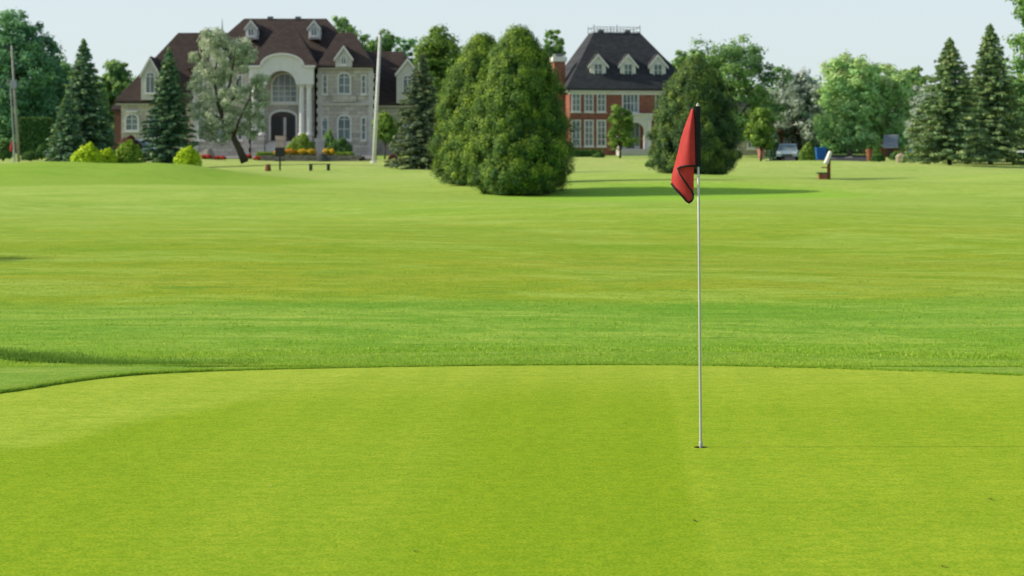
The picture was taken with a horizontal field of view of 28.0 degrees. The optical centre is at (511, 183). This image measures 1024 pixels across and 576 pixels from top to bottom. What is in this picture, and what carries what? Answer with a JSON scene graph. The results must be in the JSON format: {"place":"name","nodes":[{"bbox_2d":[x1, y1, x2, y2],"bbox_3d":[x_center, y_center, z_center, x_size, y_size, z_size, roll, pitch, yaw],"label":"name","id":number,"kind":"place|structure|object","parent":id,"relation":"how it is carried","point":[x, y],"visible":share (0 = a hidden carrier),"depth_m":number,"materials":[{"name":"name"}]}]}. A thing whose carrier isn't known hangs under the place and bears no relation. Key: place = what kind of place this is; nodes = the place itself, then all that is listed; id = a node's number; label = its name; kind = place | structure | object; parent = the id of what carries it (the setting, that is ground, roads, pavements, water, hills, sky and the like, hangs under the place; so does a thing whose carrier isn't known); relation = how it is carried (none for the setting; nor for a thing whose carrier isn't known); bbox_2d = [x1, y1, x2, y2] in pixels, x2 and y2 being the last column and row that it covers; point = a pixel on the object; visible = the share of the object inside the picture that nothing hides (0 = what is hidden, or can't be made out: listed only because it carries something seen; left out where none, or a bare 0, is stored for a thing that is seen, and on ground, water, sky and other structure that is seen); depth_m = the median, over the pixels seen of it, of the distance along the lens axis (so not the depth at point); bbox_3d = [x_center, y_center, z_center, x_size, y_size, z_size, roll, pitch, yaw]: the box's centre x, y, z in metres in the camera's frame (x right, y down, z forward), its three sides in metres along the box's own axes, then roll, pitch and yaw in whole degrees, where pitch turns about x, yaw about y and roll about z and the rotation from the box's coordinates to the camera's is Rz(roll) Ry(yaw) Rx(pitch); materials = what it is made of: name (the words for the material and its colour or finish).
{"place":"outdoors","nodes":[
{"label":"outdoors","id":0,"kind":"place"},
{"bbox_2d":[225,155,371,158],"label":"path","id":1,"kind":"structure","parent":0,"point":[368,156],"depth_m":190.97,"materials":[{"name":"grey concrete"}]},
{"bbox_2d":[0,153,1023,446],"bbox_3d":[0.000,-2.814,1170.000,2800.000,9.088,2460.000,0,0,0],"label":"ground","id":2,"kind":"structure","parent":0,"point":[872,215],"depth_m":39.87,"materials":[{"name":"green plant"}]},
{"bbox_2d":[0,138,12,160],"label":"shrub","id":3,"kind":"object","parent":2,"relation":"on","point":[5,152],"visible":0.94,"depth_m":175.60,"materials":[{"name":"green plant"}]},
{"bbox_2d":[7,46,19,161],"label":"utility pole","id":4,"kind":"object","parent":2,"relation":"on","point":[12,83],"visible":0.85,"depth_m":167.90,"materials":[{"name":"grey wood"}]},
{"bbox_2d":[20,150,39,160],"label":"shrub","id":5,"kind":"object","parent":2,"relation":"on","point":[31,155],"visible":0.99,"depth_m":171.71,"materials":[{"name":"green plant"}]},
{"bbox_2d":[0,9,65,152],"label":"leafy tree","id":6,"kind":"object","parent":2,"relation":"on","point":[35,62],"visible":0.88,"depth_m":229.41,"materials":[{"name":"green plant"}]},
{"bbox_2d":[18,116,53,155],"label":"clipped hedge","id":7,"kind":"object","parent":2,"relation":"on","point":[36,125],"visible":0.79,"depth_m":196.78,"materials":[{"name":"green plant"}]},
{"bbox_2d":[36,144,46,159],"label":"shrub","id":8,"kind":"object","parent":2,"relation":"on","point":[41,149],"visible":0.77,"depth_m":177.78,"materials":[{"name":"green plant"}]},
{"bbox_2d":[37,53,72,108],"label":"leafy tree","id":9,"kind":"object","parent":2,"relation":"on","point":[63,89],"visible":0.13,"depth_m":238.90,"materials":[{"name":"green plant"}]},
{"bbox_2d":[0,108,113,146],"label":"undergrowth","id":10,"kind":"object","parent":2,"relation":"on","point":[53,116],"visible":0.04,"depth_m":233.32,"materials":[{"name":"green plant"}]},
{"bbox_2d":[42,92,86,161],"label":"spruce tree","id":11,"kind":"object","parent":2,"relation":"on","point":[66,139],"visible":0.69,"depth_m":145.54,"materials":[{"name":"green plant"}]},
{"bbox_2d":[47,38,119,161],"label":"spruce tree","id":12,"kind":"object","parent":2,"relation":"on","point":[80,87],"visible":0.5,"depth_m":149.50,"materials":[{"name":"green plant"}]},
{"bbox_2d":[61,67,109,115],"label":"leafy tree","id":13,"kind":"object","parent":2,"relation":"on","point":[71,76],"visible":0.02,"depth_m":255.29,"materials":[{"name":"green plant"}]},
{"bbox_2d":[70,141,103,162],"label":"golden shrub","id":14,"kind":"object","parent":2,"relation":"on","point":[88,152],"visible":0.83,"depth_m":133.62,"materials":[{"name":"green plant"}]},
{"bbox_2d":[96,147,117,162],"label":"golden shrub","id":15,"kind":"object","parent":2,"relation":"on","point":[109,156],"visible":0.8,"depth_m":134.78,"materials":[{"name":"green plant"}]},
{"bbox_2d":[97,58,135,130],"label":"leafy tree","id":16,"kind":"object","parent":2,"relation":"on","point":[116,80],"visible":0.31,"depth_m":260.74,"materials":[{"name":"green plant"}]},
{"bbox_2d":[113,135,141,148],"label":"shrub","id":17,"kind":"object","parent":2,"relation":"on","point":[132,137],"visible":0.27,"depth_m":181.73,"materials":[{"name":"red plant"}]},
{"bbox_2d":[115,139,144,162],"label":"golden shrub","id":18,"kind":"object","parent":2,"relation":"on","point":[131,152],"visible":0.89,"depth_m":135.67,"materials":[{"name":"green plant"}]},
{"bbox_2d":[0,345,274,367],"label":"rough grass","id":19,"kind":"structure","parent":2,"relation":"on","point":[43,356],"depth_m":18.91,"materials":[{"name":"green plant"}]},
{"bbox_2d":[123,139,155,152],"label":"parked car","id":20,"kind":"object","parent":2,"relation":"on","point":[140,142],"visible":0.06,"depth_m":182.12,"materials":[{"name":"blue paint"}]},
{"bbox_2d":[139,46,202,165],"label":"spruce tree","id":21,"kind":"object","parent":2,"relation":"on","point":[166,114],"visible":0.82,"depth_m":149.42,"materials":[{"name":"green plant"}]},
{"bbox_2d":[173,145,202,165],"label":"golden shrub","id":22,"kind":"object","parent":2,"relation":"on","point":[189,155],"visible":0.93,"depth_m":133.65,"materials":[{"name":"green plant"}]},
{"bbox_2d":[199,148,214,158],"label":"boulder","id":23,"kind":"object","parent":2,"relation":"on","point":[208,151],"visible":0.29,"depth_m":179.81,"materials":[{"name":"stone"}]},
{"bbox_2d":[182,26,270,163],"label":"willow tree","id":24,"kind":"object","parent":2,"relation":"on","point":[220,77],"visible":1,"depth_m":149.64,"materials":[{"name":"green plant"}]},
{"bbox_2d":[255,151,274,156],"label":"clipped hedge","id":25,"kind":"object","parent":2,"relation":"on","point":[264,153],"visible":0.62,"depth_m":180.53,"materials":[{"name":"green plant"}]},
{"bbox_2d":[111,16,434,156],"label":"stone house","id":26,"kind":"structure","parent":2,"relation":"on","point":[322,73],"depth_m":199.07,"materials":[{"name":"grey stone"}]},
{"bbox_2d":[124,113,139,132],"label":"window","id":27,"kind":"structure","parent":26,"relation":"in","point":[131,119],"depth_m":200.53,"materials":[{"name":"white glass"}]},
{"bbox_2d":[237,74,243,95],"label":"window","id":28,"kind":"structure","parent":26,"relation":"in","point":[239,76],"depth_m":197.96,"materials":[{"name":"white glass"}]},
{"bbox_2d":[237,117,243,141],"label":"window","id":29,"kind":"structure","parent":26,"relation":"in","point":[240,138],"depth_m":197.96,"materials":[{"name":"white glass"}]},
{"bbox_2d":[270,72,298,104],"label":"window","id":30,"kind":"structure","parent":26,"relation":"in","point":[284,89],"depth_m":199.07,"materials":[{"name":"white glass"}]},
{"bbox_2d":[321,117,327,138],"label":"window","id":31,"kind":"structure","parent":26,"relation":"in","point":[325,123],"depth_m":197.96,"materials":[{"name":"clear glass"}]},
{"bbox_2d":[321,74,328,95],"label":"window","id":32,"kind":"structure","parent":26,"relation":"in","point":[325,79],"depth_m":197.91,"materials":[{"name":"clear glass"}]},
{"bbox_2d":[337,72,350,94],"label":"window","id":33,"kind":"structure","parent":26,"relation":"in","point":[343,78],"depth_m":197.96,"materials":[{"name":"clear glass"}]},
{"bbox_2d":[337,114,351,141],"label":"window","id":34,"kind":"structure","parent":26,"relation":"in","point":[344,122],"depth_m":197.96,"materials":[{"name":"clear glass"}]},
{"bbox_2d":[360,74,366,95],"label":"window","id":35,"kind":"structure","parent":26,"relation":"in","point":[363,76],"depth_m":197.91,"materials":[{"name":"clear glass"}]},
{"bbox_2d":[360,117,366,141],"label":"window","id":36,"kind":"structure","parent":26,"relation":"in","point":[363,119],"depth_m":197.91,"materials":[{"name":"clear glass"}]},
{"bbox_2d":[275,147,284,169],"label":"tee sign","id":37,"kind":"object","parent":2,"relation":"on","point":[279,152],"visible":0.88,"depth_m":137.90,"materials":[{"name":"black metal"}]},
{"bbox_2d":[275,136,285,149],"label":"stone pillar","id":38,"kind":"structure","parent":2,"relation":"on","point":[280,141],"depth_m":187.60,"materials":[{"name":"stone"}]},
{"bbox_2d":[285,132,314,154],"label":"globe bush","id":39,"kind":"object","parent":2,"relation":"on","point":[296,146],"visible":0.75,"depth_m":182.64,"materials":[{"name":"green plant"}]},
{"bbox_2d":[260,155,364,160],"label":"garden wall","id":40,"kind":"structure","parent":2,"relation":"on","point":[310,157],"depth_m":178.71,"materials":[{"name":"stone"}]},
{"bbox_2d":[274,148,296,154],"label":"flower clump","id":41,"kind":"object","parent":40,"relation":"on","point":[288,151],"visible":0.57,"depth_m":179.32,"materials":[{"name":"orange plant"}]},
{"bbox_2d":[297,148,316,154],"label":"flower clump","id":42,"kind":"object","parent":40,"relation":"on","point":[310,151],"visible":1,"depth_m":179.29,"materials":[{"name":"orange plant"}]},
{"bbox_2d":[322,148,334,154],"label":"flower clump","id":43,"kind":"object","parent":40,"relation":"on","point":[331,151],"visible":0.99,"depth_m":179.26,"materials":[{"name":"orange plant"}]},
{"bbox_2d":[308,164,330,170],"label":"park bench","id":44,"kind":"object","parent":2,"relation":"on","point":[310,167],"visible":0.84,"depth_m":136.78,"materials":[{"name":"brown wood"}]},
{"bbox_2d":[314,138,325,154],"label":"stone pillar","id":45,"kind":"structure","parent":2,"relation":"on","point":[319,145],"depth_m":185.60,"materials":[{"name":"grey stone"}]},
{"bbox_2d":[316,153,329,161],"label":"boulder","id":46,"kind":"object","parent":2,"relation":"on","point":[321,157],"visible":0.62,"depth_m":177.66,"materials":[{"name":"grey stone"}]},
{"bbox_2d":[323,129,334,147],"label":"shrub","id":47,"kind":"object","parent":2,"relation":"on","point":[329,136],"visible":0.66,"depth_m":186.80,"materials":[{"name":"green plant"}]},
{"bbox_2d":[325,137,352,152],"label":"shrub","id":48,"kind":"object","parent":2,"relation":"on","point":[342,144],"visible":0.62,"depth_m":183.64,"materials":[{"name":"green plant"}]},
{"bbox_2d":[335,151,353,154],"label":"clipped hedge","id":49,"kind":"object","parent":2,"relation":"on","point":[344,153],"visible":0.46,"depth_m":180.55,"materials":[{"name":"green plant"}]},
{"bbox_2d":[331,15,374,50],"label":"leafy tree","id":50,"kind":"object","parent":2,"relation":"on","point":[341,23],"visible":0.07,"depth_m":255.09,"materials":[{"name":"green plant"}]},
{"bbox_2d":[370,32,381,162],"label":"white pole","id":51,"kind":"object","parent":2,"relation":"on","point":[376,105],"visible":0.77,"depth_m":171.88,"materials":[{"name":"metal"}]},
{"bbox_2d":[362,28,402,50],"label":"leafy tree","id":52,"kind":"object","parent":2,"relation":"on","point":[388,40],"visible":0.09,"depth_m":260.58,"materials":[{"name":"green plant"}]},
{"bbox_2d":[371,110,399,158],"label":"young tree","id":53,"kind":"object","parent":2,"relation":"on","point":[387,129],"visible":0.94,"depth_m":185.49,"materials":[{"name":"green plant"}]},
{"bbox_2d":[393,38,417,62],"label":"leafy tree","id":54,"kind":"object","parent":2,"relation":"on","point":[406,47],"visible":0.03,"depth_m":256.84,"materials":[{"name":"green plant"}]},
{"bbox_2d":[383,52,442,169],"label":"spruce tree","id":55,"kind":"object","parent":2,"relation":"on","point":[419,153],"visible":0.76,"depth_m":139.40,"materials":[{"name":"green plant"}]},
{"bbox_2d":[412,23,462,129],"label":"leafy tree","id":56,"kind":"object","parent":2,"relation":"on","point":[437,47],"visible":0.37,"depth_m":234.22,"materials":[{"name":"green plant"}]},
{"bbox_2d":[98,74,822,122],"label":"woods","id":57,"kind":"object","parent":2,"relation":"on","point":[820,79],"depth_m":298.26,"materials":[{"name":"green plant"}]},
{"bbox_2d":[425,31,497,185],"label":"cedar tree","id":58,"kind":"object","parent":2,"relation":"on","point":[456,102],"visible":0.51,"depth_m":94.86,"materials":[{"name":"green plant"}]},
{"bbox_2d":[0,365,1023,575],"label":"putting green","id":59,"kind":"object","parent":2,"relation":"on","point":[563,470],"visible":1,"depth_m":11.63,"materials":[{"name":"green plant"}]},
{"bbox_3d":[1.177,1.696,12.800,0.092,0.108,0.092,0,0,0],"label":"golf hole","id":60,"kind":"object","parent":59,"relation":"in","visible":0},
{"bbox_2d":[671,103,702,447],"bbox_3d":[1.081,0.637,12.802,0.207,2.285,0.087,0,0,20],"label":"golf flagstick","id":61,"kind":"object","parent":60,"relation":"in","point":[688,159],"visible":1,"depth_m":12.79,"materials":[{"name":"red fabric"}]},
{"bbox_2d":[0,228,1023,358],"bbox_3d":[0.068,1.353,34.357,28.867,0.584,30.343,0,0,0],"label":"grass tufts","id":62,"kind":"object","parent":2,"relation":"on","point":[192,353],"visible":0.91,"depth_m":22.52,"materials":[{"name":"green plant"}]},
{"bbox_2d":[0,351,1023,392],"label":"collar","id":63,"kind":"object","parent":2,"relation":"on","point":[16,376],"visible":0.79,"depth_m":18.59,"materials":[{"name":"green plant"}]},
{"bbox_2d":[460,23,582,194],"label":"cedar tree","id":64,"kind":"object","parent":2,"relation":"on","point":[518,126],"visible":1,"depth_m":86.65,"materials":[{"name":"green plant"}]},
{"bbox_2d":[543,29,565,69],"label":"leafy tree","id":65,"kind":"object","parent":2,"relation":"on","point":[557,47],"visible":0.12,"depth_m":245.40,"materials":[{"name":"green plant"}]},
{"bbox_2d":[570,148,602,156],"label":"clipped hedge","id":66,"kind":"object","parent":2,"relation":"on","point":[585,153],"visible":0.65,"depth_m":197.64,"materials":[{"name":"green plant"}]},
{"bbox_2d":[592,152,604,157],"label":"shrub","id":67,"kind":"object","parent":2,"relation":"on","point":[598,155],"visible":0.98,"depth_m":189.75,"materials":[{"name":"green plant"}]},
{"bbox_2d":[551,27,676,155],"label":"brick house","id":68,"kind":"structure","parent":2,"relation":"on","point":[605,71],"depth_m":206.14,"materials":[{"name":"red brick"}]},
{"bbox_2d":[571,94,581,112],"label":"window","id":69,"kind":"structure","parent":68,"relation":"in","point":[575,98],"depth_m":205.09,"materials":[{"name":"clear glass"}]},
{"bbox_2d":[571,120,581,147],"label":"window","id":70,"kind":"structure","parent":68,"relation":"in","point":[578,125],"depth_m":205.09,"materials":[{"name":"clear glass"}]},
{"bbox_2d":[583,94,593,112],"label":"window","id":71,"kind":"structure","parent":68,"relation":"in","point":[588,99],"depth_m":205.29,"materials":[{"name":"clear glass"}]},
{"bbox_2d":[583,120,594,147],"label":"window","id":72,"kind":"structure","parent":68,"relation":"in","point":[588,124],"depth_m":205.29,"materials":[{"name":"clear glass"}]},
{"bbox_2d":[596,95,606,112],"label":"window","id":73,"kind":"structure","parent":68,"relation":"in","point":[601,99],"depth_m":205.49,"materials":[{"name":"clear glass"}]},
{"bbox_2d":[596,120,606,147],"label":"window","id":74,"kind":"structure","parent":68,"relation":"in","point":[601,124],"depth_m":205.49,"materials":[{"name":"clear glass"}]},
{"bbox_2d":[622,95,638,112],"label":"window","id":75,"kind":"structure","parent":68,"relation":"in","point":[631,102],"depth_m":205.99,"materials":[{"name":"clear glass"}]},
{"bbox_2d":[625,122,639,148],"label":"door","id":76,"kind":"structure","parent":68,"relation":"in","point":[636,132],"depth_m":205.94,"materials":[{"name":"grey glass"}]},
{"bbox_2d":[605,104,642,157],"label":"young tree","id":77,"kind":"object","parent":2,"relation":"on","point":[622,129],"visible":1,"depth_m":185.46,"materials":[{"name":"green plant"}]},
{"bbox_2d":[668,48,706,69],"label":"leafy tree","id":78,"kind":"object","parent":2,"relation":"on","point":[679,60],"visible":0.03,"depth_m":238.46,"materials":[{"name":"green plant"}]},
{"bbox_2d":[645,53,744,174],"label":"cedar tree","id":79,"kind":"object","parent":2,"relation":"on","point":[694,81],"visible":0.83,"depth_m":116.72,"materials":[{"name":"green plant"}]},
{"bbox_2d":[683,34,794,142],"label":"leafy tree","id":80,"kind":"object","parent":2,"relation":"on","point":[726,61],"visible":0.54,"depth_m":190.91,"materials":[{"name":"green plant"}]},
{"bbox_2d":[733,103,757,154],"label":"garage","id":81,"kind":"structure","parent":2,"relation":"on","point":[745,148],"depth_m":200.00,"materials":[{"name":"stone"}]},
{"bbox_2d":[743,107,776,160],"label":"maple tree","id":82,"kind":"object","parent":2,"relation":"on","point":[760,131],"visible":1,"depth_m":175.50,"materials":[{"name":"green plant"}]},
{"bbox_2d":[762,127,784,160],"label":"spruce tree","id":83,"kind":"object","parent":2,"relation":"on","point":[770,154],"visible":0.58,"depth_m":177.81,"materials":[{"name":"green plant"}]},
{"bbox_2d":[765,123,798,154],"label":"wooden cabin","id":84,"kind":"object","parent":2,"relation":"on","point":[783,141],"visible":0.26,"depth_m":206.00,"materials":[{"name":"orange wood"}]},
{"bbox_2d":[765,66,825,151],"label":"silver tree","id":85,"kind":"object","parent":2,"relation":"on","point":[798,94],"visible":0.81,"depth_m":203.64,"materials":[{"name":"green plant"}]},
{"bbox_2d":[798,142,815,160],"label":"shrub","id":86,"kind":"object","parent":2,"relation":"on","point":[807,152],"visible":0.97,"depth_m":163.71,"materials":[{"name":"green plant"}]},
{"bbox_2d":[816,151,831,179],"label":"tee sign","id":87,"kind":"object","parent":2,"relation":"on","point":[825,175],"visible":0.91,"depth_m":100.86,"materials":[{"name":"brown wood"}]},
{"bbox_2d":[809,48,883,154],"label":"birch tree","id":88,"kind":"object","parent":2,"relation":"on","point":[850,99],"visible":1,"depth_m":194.65,"materials":[{"name":"green plant"}]},
{"bbox_2d":[866,146,872,160],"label":"planter","id":89,"kind":"object","parent":2,"relation":"on","point":[869,151],"visible":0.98,"depth_m":179.78,"materials":[{"name":"orange ceramic"}]},
{"bbox_2d":[870,151,885,161],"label":"shrub","id":90,"kind":"object","parent":2,"relation":"on","point":[878,157],"visible":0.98,"depth_m":171.73,"materials":[{"name":"green plant"}]},
{"bbox_2d":[801,113,968,153],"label":"undergrowth","id":91,"kind":"object","parent":2,"relation":"on","point":[844,151],"visible":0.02,"depth_m":219.39,"materials":[{"name":"green plant"}]},
{"bbox_2d":[881,135,898,156],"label":"sign","id":92,"kind":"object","parent":2,"relation":"on","point":[890,145],"depth_m":190.15,"materials":[{"name":"grey wood"}]},
{"bbox_2d":[867,62,921,152],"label":"birch tree","id":93,"kind":"object","parent":2,"relation":"on","point":[888,118],"visible":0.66,"depth_m":197.64,"materials":[{"name":"green plant"}]},
{"bbox_2d":[888,150,900,159],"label":"shrub","id":94,"kind":"object","parent":2,"relation":"on","point":[892,156],"visible":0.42,"depth_m":179.65,"materials":[{"name":"green plant"}]},
{"bbox_2d":[900,65,935,144],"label":"leafy tree","id":95,"kind":"object","parent":2,"relation":"on","point":[918,79],"visible":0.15,"depth_m":216.94,"materials":[{"name":"green plant"}]},
{"bbox_2d":[903,84,936,149],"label":"silver tree","id":96,"kind":"object","parent":2,"relation":"on","point":[916,100],"visible":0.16,"depth_m":185.67,"materials":[{"name":"green plant"}]},
{"bbox_2d":[897,36,1004,164],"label":"spruce tree","id":97,"kind":"object","parent":2,"relation":"on","point":[942,143],"visible":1,"depth_m":149.20,"materials":[{"name":"green plant"}]},
{"bbox_2d":[939,23,1023,163],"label":"spruce tree","id":98,"kind":"object","parent":2,"relation":"on","point":[989,66],"visible":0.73,"depth_m":157.07,"materials":[{"name":"green plant"}]},
{"bbox_2d":[994,74,1023,138],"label":"leafy tree","id":99,"kind":"object","parent":2,"relation":"on","point":[1019,89],"visible":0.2,"depth_m":194.46,"materials":[{"name":"green plant"}]},
{"bbox_2d":[1002,0,1023,76],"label":"leafy tree","id":100,"kind":"object","parent":2,"relation":"on","point":[1018,62],"visible":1,"depth_m":84.84,"materials":[{"name":"green plant"}]},
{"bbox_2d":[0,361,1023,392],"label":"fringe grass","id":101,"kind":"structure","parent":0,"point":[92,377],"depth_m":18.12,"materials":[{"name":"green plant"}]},
{"bbox_2d":[0,0,1023,108],"label":"sky","id":102,"kind":"structure","parent":0,"point":[797,34],"materials":[{"name":"white"}]},
{"bbox_2d":[773,155,865,160],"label":"driveway","id":103,"kind":"structure","parent":0,"point":[855,158],"depth_m":186.20,"materials":[{"name":"grey asphalt"}]},
{"bbox_2d":[776,144,799,160],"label":"parked car","id":104,"kind":"object","parent":103,"relation":"on","point":[787,150],"visible":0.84,"depth_m":174.57,"materials":[{"name":"silver metal"}]},
{"bbox_2d":[815,147,826,158],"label":"plastic bin","id":105,"kind":"object","parent":103,"relation":"on","point":[820,152],"visible":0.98,"depth_m":181.63,"materials":[{"name":"blue plastic"}]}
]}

